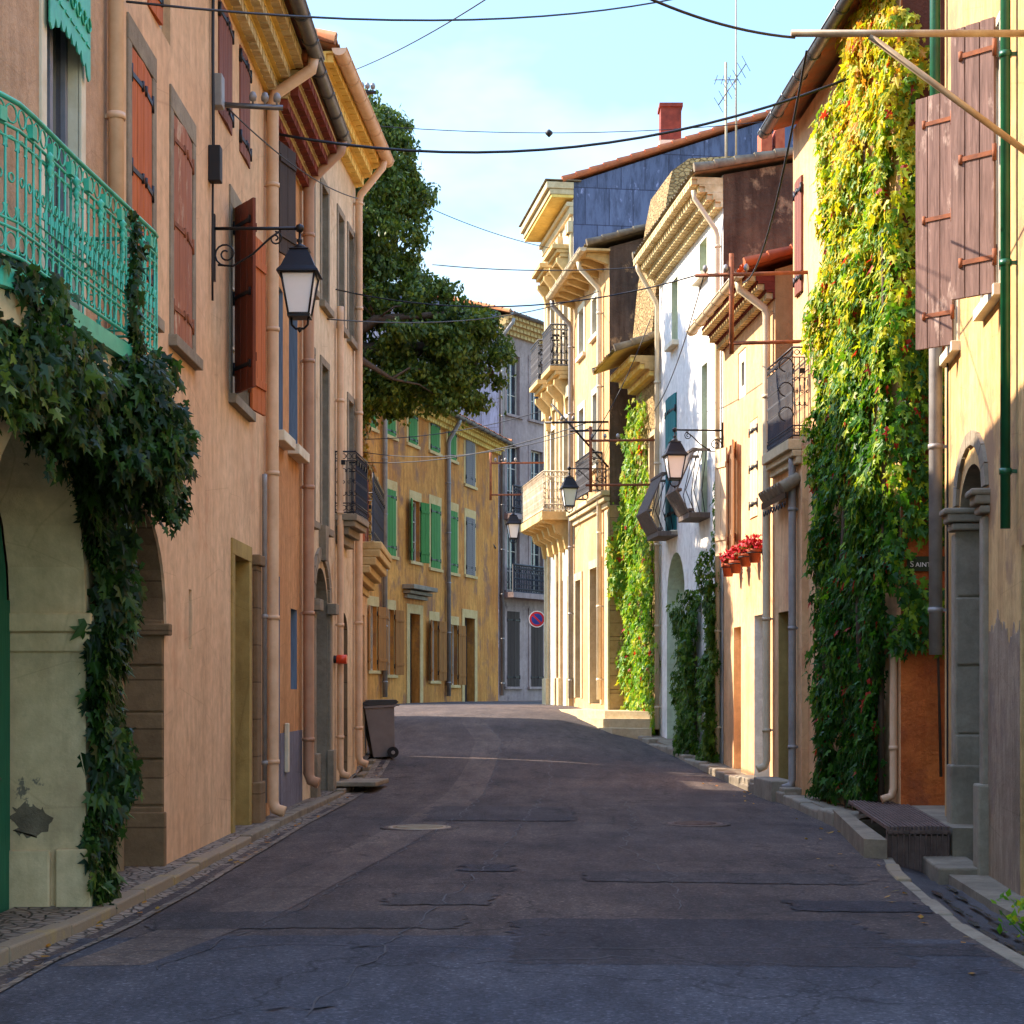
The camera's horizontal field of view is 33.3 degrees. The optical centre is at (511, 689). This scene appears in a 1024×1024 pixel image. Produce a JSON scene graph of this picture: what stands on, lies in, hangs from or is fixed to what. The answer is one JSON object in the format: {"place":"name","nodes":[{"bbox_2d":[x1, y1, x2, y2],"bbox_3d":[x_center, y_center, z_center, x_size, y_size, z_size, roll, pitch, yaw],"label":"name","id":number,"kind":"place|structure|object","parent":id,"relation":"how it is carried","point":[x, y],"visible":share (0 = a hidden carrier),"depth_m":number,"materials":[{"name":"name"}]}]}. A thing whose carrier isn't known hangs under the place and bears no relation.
{"place":"outdoors","nodes":[
{"label":"outdoors","id":0,"kind":"place"},
{"bbox_2d":[0,751,370,942],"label":"pavement","id":1,"kind":"structure","parent":0,"point":[16,922],"depth_m":13.04,"materials":[{"name":"stone"}]},
{"bbox_2d":[336,778,388,786],"bbox_3d":[-2.290,1.422,26.150,0.616,0.070,1.170,0,0,6],"label":"doorstep","id":2,"kind":"structure","parent":1,"relation":"on","point":[361,782],"depth_m":25.74,"materials":[{"name":"grey stone"}]},
{"bbox_2d":[0,701,1023,987],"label":"road","id":3,"kind":"structure","parent":0,"point":[600,783],"depth_m":17.19,"materials":[{"name":"asphalt"}]},
{"bbox_2d":[0,758,376,966],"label":"kerb","id":4,"kind":"structure","parent":3,"relation":"on","point":[15,948],"depth_m":12.84,"materials":[{"name":"stone"}]},
{"bbox_2d":[0,756,390,991],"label":"gutter strip","id":5,"kind":"object","parent":3,"relation":"on","point":[25,959],"visible":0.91,"depth_m":13.31,"materials":[{"name":"concrete"}]},
{"bbox_2d":[59,723,500,965],"bbox_3d":[-1.199,1.151,22.878,1.252,0.867,26.275,0,0,3],"label":"road strip","id":6,"kind":"object","parent":3,"relation":"on","point":[468,787],"visible":0.98,"depth_m":14.38,"materials":[{"name":"concrete"}]},
{"bbox_2d":[144,910,470,929],"bbox_3d":[-1.373,1.572,11.674,2.235,0.015,0.957,0,0,0],"label":"road patch","id":7,"kind":"object","parent":3,"relation":"on","point":[310,919],"visible":1,"depth_m":11.65,"materials":[{"name":"asphalt"}]},
{"bbox_2d":[156,724,503,968],"bbox_3d":[-0.893,1.149,22.716,0.778,0.847,26.278,0,0,3],"label":"road seam","id":8,"kind":"object","parent":3,"relation":"on","point":[337,883],"visible":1,"depth_m":13.54,"materials":[{"name":"asphalt"}]},
{"bbox_2d":[363,699,398,757],"bbox_3d":[-2.361,0.702,30.550,0.694,1.048,0.580,-3,1,-14],"label":"wheelie bin","id":9,"kind":"object","parent":3,"relation":"on","point":[380,728],"visible":0.88,"depth_m":30.32,"materials":[{"name":"grey plastic"}]},
{"bbox_2d":[380,824,458,830],"bbox_3d":[-1.047,1.566,19.394,0.900,0.033,0.900,0,0,0],"label":"manhole cover","id":10,"kind":"object","parent":3,"relation":"on","point":[415,827],"visible":0.94,"depth_m":19.27,"materials":[{"name":"metal"}]},
{"bbox_2d":[306,755,552,1015],"bbox_3d":[-0.006,1.378,19.545,0.339,0.378,22.797,0,0,4],"label":"road seam","id":11,"kind":"object","parent":3,"relation":"on","point":[316,998],"visible":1,"depth_m":11.43,"materials":[{"name":"asphalt"}]},
{"bbox_2d":[378,892,499,904],"bbox_3d":[-0.533,1.565,12.829,0.926,0.003,0.782,0,0,0],"label":"road patch","id":12,"kind":"object","parent":3,"relation":"on","point":[433,898],"visible":1,"depth_m":12.81,"materials":[{"name":"asphalt"}]},
{"bbox_2d":[457,864,517,870],"bbox_3d":[-0.211,1.565,15.024,0.576,0.004,0.615,0,0,0],"label":"road patch","id":13,"kind":"object","parent":3,"relation":"on","point":[491,867],"visible":1,"depth_m":15.03,"materials":[{"name":"asphalt"}]},
{"bbox_2d":[76,943,899,955],"bbox_3d":[-0.013,1.573,10.435,5.225,0.025,0.310,0,0,-3],"label":"road seam","id":14,"kind":"object","parent":3,"relation":"on","point":[500,948],"visible":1,"depth_m":10.43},
{"bbox_2d":[26,767,972,974],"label":"fallen leaves","id":15,"kind":"object","parent":3,"relation":"on","point":[919,916],"visible":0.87,"depth_m":13.39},
{"bbox_2d":[422,806,577,820],"bbox_3d":[-0.146,1.564,21.609,1.949,0.010,2.559,0,0,0],"label":"road patch","id":16,"kind":"object","parent":3,"relation":"on","point":[488,813],"visible":1,"depth_m":21.50,"materials":[{"name":"asphalt"}]},
{"bbox_2d":[0,934,1023,1023],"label":"road resurfacing","id":17,"kind":"structure","parent":3,"relation":"on","point":[446,979],"depth_m":8.98,"materials":[{"name":"asphalt"}]},
{"bbox_2d":[660,821,729,826],"bbox_3d":[2.154,1.583,20.126,0.825,0.033,0.825,0,0,0],"label":"manhole cover","id":18,"kind":"object","parent":3,"relation":"on","point":[697,823],"visible":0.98,"depth_m":20.00,"materials":[{"name":"metal"}]},
{"bbox_2d":[504,917,921,967],"bbox_3d":[1.189,1.576,10.741,2.497,0.024,2.055,0,0,0],"label":"road patch","id":19,"kind":"object","parent":3,"relation":"on","point":[751,942],"visible":1,"depth_m":10.63,"materials":[{"name":"asphalt"}]},
{"bbox_2d":[582,871,862,884],"bbox_3d":[1.732,1.579,14.357,2.351,0.030,0.867,0,0,0],"label":"road patch","id":20,"kind":"object","parent":3,"relation":"on","point":[758,878],"visible":1,"depth_m":14.34,"materials":[{"name":"asphalt"}]},
{"bbox_2d":[638,736,834,825],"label":"kerb","id":21,"kind":"structure","parent":3,"relation":"on","point":[804,805],"depth_m":26.94,"materials":[{"name":"grey stone"}]},
{"bbox_2d":[781,899,932,912],"bbox_3d":[2.543,1.588,12.527,1.112,0.017,0.709,0,0,0],"label":"road patch","id":22,"kind":"object","parent":3,"relation":"on","point":[860,906],"visible":1,"depth_m":12.51,"materials":[{"name":"asphalt"}]},
{"bbox_2d":[833,805,972,860],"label":"kerb","id":23,"kind":"structure","parent":3,"relation":"on","point":[864,840],"depth_m":16.71,"materials":[{"name":"concrete"}]},
{"bbox_2d":[873,942,991,956],"bbox_3d":[2.570,1.589,10.445,0.666,0.009,0.576,0,0,0],"label":"road patch","id":24,"kind":"object","parent":3,"relation":"on","point":[921,950],"visible":1,"depth_m":10.45,"materials":[{"name":"asphalt"}]},
{"bbox_2d":[883,857,1023,968],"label":"kerb","id":25,"kind":"structure","parent":3,"relation":"on","point":[895,871],"depth_m":11.99,"materials":[{"name":"concrete"}]},
{"bbox_2d":[900,867,1023,953],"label":"gutter channel","id":26,"kind":"object","parent":3,"relation":"on","point":[923,882],"visible":0.12,"depth_m":13.54,"materials":[{"name":"concrete"}]},
{"bbox_2d":[848,800,950,871],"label":"step","id":27,"kind":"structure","parent":26,"relation":"on","point":[908,851],"depth_m":16.43,"materials":[{"name":"stone"}]},
{"bbox_2d":[931,886,1023,955],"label":"water","id":28,"kind":"structure","parent":26,"relation":"on","point":[993,936],"depth_m":12.78,"materials":[{"name":"liquid"}]},
{"bbox_2d":[990,888,1023,937],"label":"weed","id":29,"kind":"object","parent":26,"relation":"on","point":[1012,918],"visible":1,"depth_m":11.45,"materials":[{"name":"green plant"}]},
{"bbox_2d":[306,0,837,320],"label":"sky","id":30,"kind":"structure","parent":0,"point":[608,71],"materials":[{"name":"blue"}]},
{"bbox_2d":[559,708,655,738],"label":"raised pavement","id":31,"kind":"structure","parent":0,"point":[635,724],"depth_m":36.52,"materials":[{"name":"stone"}]},
{"bbox_2d":[651,734,911,838],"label":"pavement","id":32,"kind":"structure","parent":0,"point":[878,829],"depth_m":22.09,"materials":[{"name":"concrete"}]},
{"bbox_2d":[949,875,1023,926],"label":"pavement","id":33,"kind":"structure","parent":0,"point":[984,889],"depth_m":14.12,"materials":[{"name":"concrete"}]},
{"bbox_3d":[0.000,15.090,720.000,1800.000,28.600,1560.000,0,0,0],"label":"ground","id":34,"kind":"structure","parent":0,"visible":0},
{"bbox_2d":[0,0,158,912],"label":"balcony house","id":35,"kind":"structure","parent":34,"relation":"on","point":[56,201],"depth_m":11.84,"materials":[{"name":"paint"}]},
{"bbox_2d":[0,526,9,912],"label":"door","id":36,"kind":"structure","parent":35,"relation":"in","point":[4,603],"depth_m":11.77,"materials":[{"name":"green metal"}]},
{"bbox_2d":[47,0,67,277],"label":"window","id":37,"kind":"structure","parent":35,"relation":"in","point":[57,41],"depth_m":11.72,"materials":[{"name":"glass"}]},
{"bbox_2d":[0,207,203,908],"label":"climbing plant","id":38,"kind":"object","parent":35,"relation":"attached to","point":[123,441],"visible":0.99,"depth_m":10.95,"materials":[{"name":"green plant"}]},
{"bbox_2d":[107,0,324,874],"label":"peach house","id":39,"kind":"structure","parent":34,"relation":"on","point":[201,691],"depth_m":16.79,"materials":[{"name":"paint"}]},
{"bbox_2d":[233,235,234,392],"bbox_3d":[-3.064,-4.070,18.451,0.050,1.974,0.994,0,0,1],"label":"window","id":40,"kind":"structure","parent":39,"relation":"in","point":[233,235],"depth_m":18.90,"materials":[{"name":"paint"}]},
{"bbox_2d":[225,91,282,110],"bbox_3d":[-2.630,-5.902,17.150,0.668,0.174,0.079,0,0,-9],"label":"wire bracket","id":41,"kind":"object","parent":39,"relation":"attached to","point":[265,98],"visible":0.97,"depth_m":17.15,"materials":[{"name":"grey metal"}]},
{"bbox_2d":[227,108,357,198],"bbox_3d":[-2.617,-6.681,21.680,0.015,1.699,9.176,0,0,3],"label":"overhead cable","id":42,"kind":"object","parent":41,"relation":"attached to","point":[233,113],"visible":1,"depth_m":20.06,"materials":[{"name":"rubber"}]},
{"bbox_2d":[214,214,322,332],"bbox_3d":[-2.423,-4.105,16.908,1.065,1.170,0.410,0,0,1],"label":"street lamp","id":43,"kind":"object","parent":39,"relation":"attached to","point":[298,272],"visible":1,"depth_m":16.79,"materials":[{"name":"black metal"}]},
{"bbox_2d":[126,0,670,20],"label":"overhead cable","id":44,"kind":"object","parent":39,"relation":"attached to","point":[242,12],"visible":0.96,"depth_m":15.82,"materials":[{"name":"rubber"}]},
{"bbox_2d":[266,47,351,815],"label":"orange house","id":45,"kind":"structure","parent":34,"relation":"on","point":[311,108],"depth_m":22.38,"materials":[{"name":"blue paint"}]},
{"bbox_2d":[302,28,394,799],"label":"cream house","id":46,"kind":"structure","parent":34,"relation":"on","point":[341,523],"depth_m":25.92,"materials":[{"name":"paint"}]},
{"bbox_2d":[356,0,484,69],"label":"overhead cable","id":47,"kind":"object","parent":46,"relation":"attached to","point":[423,36],"visible":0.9,"depth_m":22.07,"materials":[{"name":"rubber"}]},
{"bbox_2d":[327,291,599,322],"bbox_3d":[-0.404,-7.240,32.000,0.018,3.673,14.801,0,0,19],"label":"overhead cable","id":48,"kind":"object","parent":46,"relation":"attached to","point":[453,321],"visible":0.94,"depth_m":29.98,"materials":[{"name":"rubber"}]},
{"bbox_2d":[335,275,694,306],"bbox_3d":[-0.023,-5.862,25.299,5.496,0.438,0.019,0,0,15],"label":"overhead cable","id":49,"kind":"object","parent":46,"relation":"attached to","point":[517,305],"visible":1,"depth_m":25.25,"materials":[{"name":"rubber"}]},
{"bbox_2d":[380,121,763,136],"bbox_3d":[1.807,-9.690,28.989,8.687,0.944,0.115,0,0,-13],"label":"overhead cable","id":50,"kind":"object","parent":46,"relation":"attached to","point":[548,132],"visible":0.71,"depth_m":28.70,"materials":[{"name":"rubber"}]},
{"bbox_2d":[355,472,391,773],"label":"terrace house","id":51,"kind":"structure","parent":34,"relation":"on","point":[377,558],"depth_m":29.45,"materials":[{"name":"orange paint"}]},
{"bbox_2d":[363,480,368,541],"bbox_3d":[-2.792,-3.080,30.167,0.484,1.300,0.947,0,0,0],"label":"planter","id":52,"kind":"object","parent":51,"relation":"on","point":[366,537],"visible":0.11,"depth_m":30.58,"materials":[{"name":"wood"}]},
{"bbox_2d":[355,88,518,436],"bbox_3d":[-4.038,-5.764,36.177,7.085,14.105,7.447,0,0,-41],"label":"tree","id":53,"kind":"object","parent":34,"relation":"on","point":[446,379],"visible":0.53,"depth_m":35.20,"materials":[{"name":"green plant"}]},
{"bbox_2d":[363,368,514,703],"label":"ochre house","id":54,"kind":"structure","parent":34,"relation":"on","point":[432,617],"depth_m":57.32,"materials":[{"name":"paint"}]},
{"bbox_2d":[363,418,376,541],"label":"climbing plant","id":55,"kind":"object","parent":54,"relation":"attached to","point":[366,456],"visible":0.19,"depth_m":50.50,"materials":[{"name":"plant"}]},
{"bbox_2d":[371,607,372,669],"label":"window","id":56,"kind":"structure","parent":54,"relation":"in","point":[371,607],"depth_m":51.79,"materials":[{"name":"paint"}]},
{"bbox_2d":[410,615,411,702],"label":"door","id":57,"kind":"structure","parent":54,"relation":"in","point":[410,615],"depth_m":55.66,"materials":[{"name":"brown wood"}]},
{"bbox_2d":[413,502,415,560],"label":"window","id":58,"kind":"structure","parent":54,"relation":"in","point":[414,503],"depth_m":55.69,"materials":[{"name":"paint"}]},
{"bbox_2d":[452,625,453,684],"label":"window","id":59,"kind":"structure","parent":54,"relation":"in","point":[452,625],"depth_m":59.67,"materials":[{"name":"paint"}]},
{"bbox_2d":[465,619,466,701],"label":"door","id":60,"kind":"structure","parent":54,"relation":"in","point":[465,619],"depth_m":61.65,"materials":[{"name":"brown wood"}]},
{"bbox_2d":[364,296,543,700],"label":"mauve house","id":61,"kind":"structure","parent":34,"relation":"on","point":[520,601],"depth_m":66.40,"materials":[{"name":"paint"}]},
{"bbox_2d":[507,357,515,414],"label":"window","id":62,"kind":"structure","parent":61,"relation":"in","point":[511,391],"depth_m":66.36,"materials":[{"name":"glass"}]},
{"bbox_2d":[507,446,515,512],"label":"window","id":63,"kind":"structure","parent":61,"relation":"in","point":[511,453],"depth_m":66.23,"materials":[{"name":"glass"}]},
{"bbox_2d":[507,532,515,590],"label":"window","id":64,"kind":"structure","parent":61,"relation":"in","point":[511,548],"depth_m":66.23,"materials":[{"name":"glass"}]},
{"bbox_2d":[531,368,539,420],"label":"window","id":65,"kind":"structure","parent":61,"relation":"in","point":[534,408],"depth_m":67.80,"materials":[{"name":"glass"}]},
{"bbox_2d":[531,451,539,478],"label":"window","id":66,"kind":"structure","parent":61,"relation":"in","point":[535,456],"depth_m":67.81,"materials":[{"name":"glass"}]},
{"bbox_2d":[531,537,539,592],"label":"window","id":67,"kind":"structure","parent":61,"relation":"in","point":[535,550],"depth_m":67.86,"materials":[{"name":"glass"}]},
{"bbox_2d":[546,224,645,709],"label":"beige house","id":68,"kind":"structure","parent":34,"relation":"on","point":[602,326],"depth_m":39.84,"materials":[{"name":"paint"}]},
{"bbox_2d":[545,403,608,467],"bbox_3d":[1.483,-5.801,39.149,1.470,1.492,0.080,0,0,4],"label":"wire bracket","id":69,"kind":"object","parent":68,"relation":"attached to","point":[562,417],"visible":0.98,"depth_m":39.13,"materials":[{"name":"black metal"}]},
{"bbox_2d":[363,428,588,456],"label":"overhead cable","id":70,"kind":"object","parent":69,"relation":"attached to","point":[473,453],"visible":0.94,"depth_m":43.79,"materials":[{"name":"rubber"}]},
{"bbox_2d":[368,421,590,462],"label":"overhead cable","id":71,"kind":"object","parent":69,"relation":"attached to","point":[484,451],"visible":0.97,"depth_m":43.33,"materials":[{"name":"rubber"}]},
{"bbox_2d":[559,463,606,512],"bbox_3d":[1.627,-4.585,39.042,1.065,1.170,0.410,0,0,-8],"label":"street lamp","id":72,"kind":"object","parent":68,"relation":"attached to","point":[569,487],"visible":0.96,"depth_m":38.89,"materials":[{"name":"black metal"}]},
{"bbox_2d":[575,451,602,499],"bbox_3d":[1.789,-4.963,39.926,0.325,0.917,1.949,0,0,-8],"label":"iron window guard","id":73,"kind":"object","parent":68,"relation":"on","point":[581,480],"visible":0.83,"depth_m":39.55,"materials":[{"name":"metal"}]},
{"bbox_2d":[518,102,796,705],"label":"classical house","id":74,"kind":"structure","parent":34,"relation":"on","point":[565,217],"depth_m":44.52,"materials":[{"name":"paint"}]},
{"bbox_2d":[364,411,540,439],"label":"overhead cable","id":75,"kind":"object","parent":74,"relation":"attached to","point":[455,431],"visible":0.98,"depth_m":48.70,"materials":[{"name":"rubber"}]},
{"bbox_2d":[505,506,521,543],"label":"street lamp","id":76,"kind":"object","parent":74,"relation":"attached to","point":[513,523],"visible":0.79,"depth_m":47.75,"materials":[{"name":"black metal"}]},
{"bbox_2d":[489,452,543,499],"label":"wire bracket","id":77,"kind":"object","parent":74,"relation":"attached to","point":[490,473],"visible":1,"depth_m":47.97,"materials":[{"name":"metal"}]},
{"bbox_2d":[529,611,543,626],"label":"no parking sign","id":78,"kind":"object","parent":74,"relation":"attached to","point":[536,618],"visible":0.97,"depth_m":48.05,"materials":[{"name":"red metal"}]},
{"bbox_2d":[592,156,732,734],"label":"stone house","id":79,"kind":"structure","parent":34,"relation":"on","point":[640,379],"depth_m":36.91,"materials":[{"name":"beige stone"}]},
{"bbox_2d":[432,264,634,270],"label":"overhead cable","id":80,"kind":"object","parent":79,"relation":"attached to","point":[533,270],"visible":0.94,"depth_m":37.25,"materials":[{"name":"rubber"}]},
{"bbox_2d":[585,426,654,491],"bbox_3d":[2.305,-4.845,36.050,1.513,1.386,0.080,0,0,4],"label":"wire bracket","id":81,"kind":"object","parent":79,"relation":"attached to","point":[590,441],"visible":0.98,"depth_m":36.06,"materials":[{"name":"metal"}]},
{"bbox_2d":[591,318,650,439],"bbox_3d":[2.278,-6.493,35.899,1.276,2.522,0.018,0,0,9],"label":"overhead cable","id":82,"kind":"object","parent":81,"relation":"attached to","point":[624,380],"visible":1,"depth_m":35.88,"materials":[{"name":"rubber"}]},
{"bbox_2d":[604,393,660,735],"bbox_3d":[2.722,-2.599,37.464,0.758,7.752,3.540,0,0,-10],"label":"climbing plant","id":83,"kind":"object","parent":79,"relation":"attached to","point":[623,561],"visible":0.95,"depth_m":37.72,"materials":[{"name":"green plant"}]},
{"bbox_2d":[632,128,792,763],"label":"white house","id":84,"kind":"structure","parent":34,"relation":"on","point":[714,213],"depth_m":32.07,"materials":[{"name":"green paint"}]},
{"bbox_2d":[661,422,722,487],"bbox_3d":[3.182,-4.110,30.094,1.065,1.170,0.410,0,0,-6],"label":"street lamp","id":85,"kind":"object","parent":84,"relation":"attached to","point":[675,454],"visible":0.99,"depth_m":29.95,"materials":[{"name":"black metal"}]},
{"bbox_2d":[665,481,721,762],"bbox_3d":[3.342,-1.101,31.721,0.568,5.205,3.486,0,0,-6],"label":"climbing plant","id":86,"kind":"object","parent":84,"relation":"attached to","point":[682,701],"visible":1,"depth_m":31.69,"materials":[{"name":"green plant"}]},
{"bbox_2d":[735,0,736,154],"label":"roof mast","id":87,"kind":"object","parent":84,"relation":"on","point":[735,77],"visible":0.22,"depth_m":33.99,"materials":[{"name":"metal"}]},
{"bbox_2d":[713,56,749,157],"bbox_3d":[4.311,-11.025,33.947,0.719,2.850,0.664,0,0,21],"label":"tv antenna","id":88,"kind":"object","parent":87,"relation":"attached to","point":[726,90],"visible":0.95,"depth_m":33.98,"materials":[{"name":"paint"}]},
{"bbox_2d":[686,243,792,784],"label":"apricot house","id":89,"kind":"structure","parent":34,"relation":"on","point":[763,308],"depth_m":27.73,"materials":[{"name":"paint"}]},
{"bbox_2d":[719,548,732,576],"bbox_3d":[3.611,-2.135,28.645,0.352,0.498,0.378,0,0,38],"label":"flower pot","id":90,"kind":"object","parent":89,"relation":"attached to","point":[725,567],"visible":0.59,"depth_m":28.59,"materials":[{"name":"ceramic"}]},
{"bbox_2d":[725,544,740,573],"bbox_3d":[3.664,-2.134,28.009,0.347,0.475,0.338,0,0,-37],"label":"flower pot","id":91,"kind":"object","parent":89,"relation":"attached to","point":[734,563],"visible":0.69,"depth_m":27.95,"materials":[{"name":"ceramic"}]},
{"bbox_2d":[732,536,750,566],"bbox_3d":[3.723,-2.191,27.247,0.369,0.483,0.325,0,0,32],"label":"flower pot","id":92,"kind":"object","parent":89,"relation":"attached to","point":[743,555],"visible":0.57,"depth_m":27.16,"materials":[{"name":"ceramic"}]},
{"bbox_2d":[739,348,745,399],"bbox_3d":[3.876,-5.250,28.525,0.065,0.794,0.628,0,0,-4],"label":"window","id":93,"kind":"structure","parent":89,"relation":"in","point":[742,356],"depth_m":28.62,"materials":[{"name":"white glass"}]},
{"bbox_2d":[744,533,762,562],"bbox_3d":[3.750,-2.200,26.553,0.383,0.472,0.337,0,0,28],"label":"flower pot","id":94,"kind":"object","parent":89,"relation":"attached to","point":[755,550],"visible":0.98,"depth_m":26.47,"materials":[{"name":"ceramic"}]},
{"bbox_2d":[754,346,807,801],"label":"narrow house","id":95,"kind":"structure","parent":34,"relation":"on","point":[786,493],"depth_m":24.52,"materials":[{"name":"beige paint"}]},
{"bbox_2d":[757,0,944,819],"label":"creeper house","id":96,"kind":"structure","parent":34,"relation":"on","point":[911,747],"depth_m":20.24,"materials":[{"name":"paint"}]},
{"bbox_2d":[279,77,848,153],"bbox_3d":[0.787,-7.141,21.034,7.356,1.251,0.033,0,0,-7],"label":"overhead cable","id":97,"kind":"object","parent":96,"relation":"attached to","point":[567,147],"visible":0.92,"depth_m":21.01,"materials":[{"name":"rubber"}]},
{"bbox_2d":[695,253,807,353],"bbox_3d":[3.420,-5.502,24.400,1.612,1.430,0.079,0,0,7],"label":"wire bracket","id":98,"kind":"object","parent":96,"relation":"attached to","point":[731,274],"visible":0.97,"depth_m":24.41,"materials":[{"name":"metal"}]},
{"bbox_2d":[654,277,703,410],"bbox_3d":[2.867,-5.775,30.250,0.016,0.301,11.504,0,0,1],"label":"overhead cable","id":99,"kind":"object","parent":98,"relation":"attached to","point":[684,340],"visible":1,"depth_m":27.88,"materials":[{"name":"rubber"}]},
{"bbox_2d":[743,50,807,282],"bbox_3d":[2.818,-5.351,19.001,0.021,0.909,10.846,0,0,5],"label":"overhead cable","id":100,"kind":"object","parent":98,"relation":"hanging from","point":[793,122],"visible":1,"depth_m":15.82,"materials":[{"name":"rubber"}]},
{"bbox_2d":[799,0,944,809],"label":"climbing plant","id":101,"kind":"object","parent":96,"relation":"attached to","point":[846,565],"visible":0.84,"depth_m":20.44,"materials":[{"name":"green plant"}]},
{"bbox_2d":[907,556,944,570],"bbox_3d":[4.920,-1.435,19.587,0.800,0.170,0.026,0,0,0],"label":"street name sign","id":102,"kind":"object","parent":96,"relation":"attached to","point":[919,563],"visible":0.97,"depth_m":19.58,"materials":[{"name":"metal"}]},
{"bbox_2d":[916,0,1023,895],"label":"corner house","id":103,"kind":"structure","parent":34,"relation":"on","point":[969,243],"depth_m":15.25,"materials":[{"name":"paint"}]},
{"bbox_2d":[790,30,1023,153],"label":"wire bracket","id":104,"kind":"object","parent":103,"relation":"attached to","point":[872,35],"visible":1,"depth_m":13.48,"materials":[{"name":"metal"}]},
{"bbox_2d":[650,0,795,38],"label":"overhead cable","id":105,"kind":"object","parent":104,"relation":"attached to","point":[719,23],"visible":1,"depth_m":12.99,"materials":[{"name":"rubber"}]},
{"bbox_2d":[998,58,998,282],"bbox_3d":[4.366,-4.575,15.045,0.050,2.244,0.879,0,0,6],"label":"window","id":106,"kind":"structure","parent":103,"relation":"in","point":[998,58],"depth_m":15.45,"materials":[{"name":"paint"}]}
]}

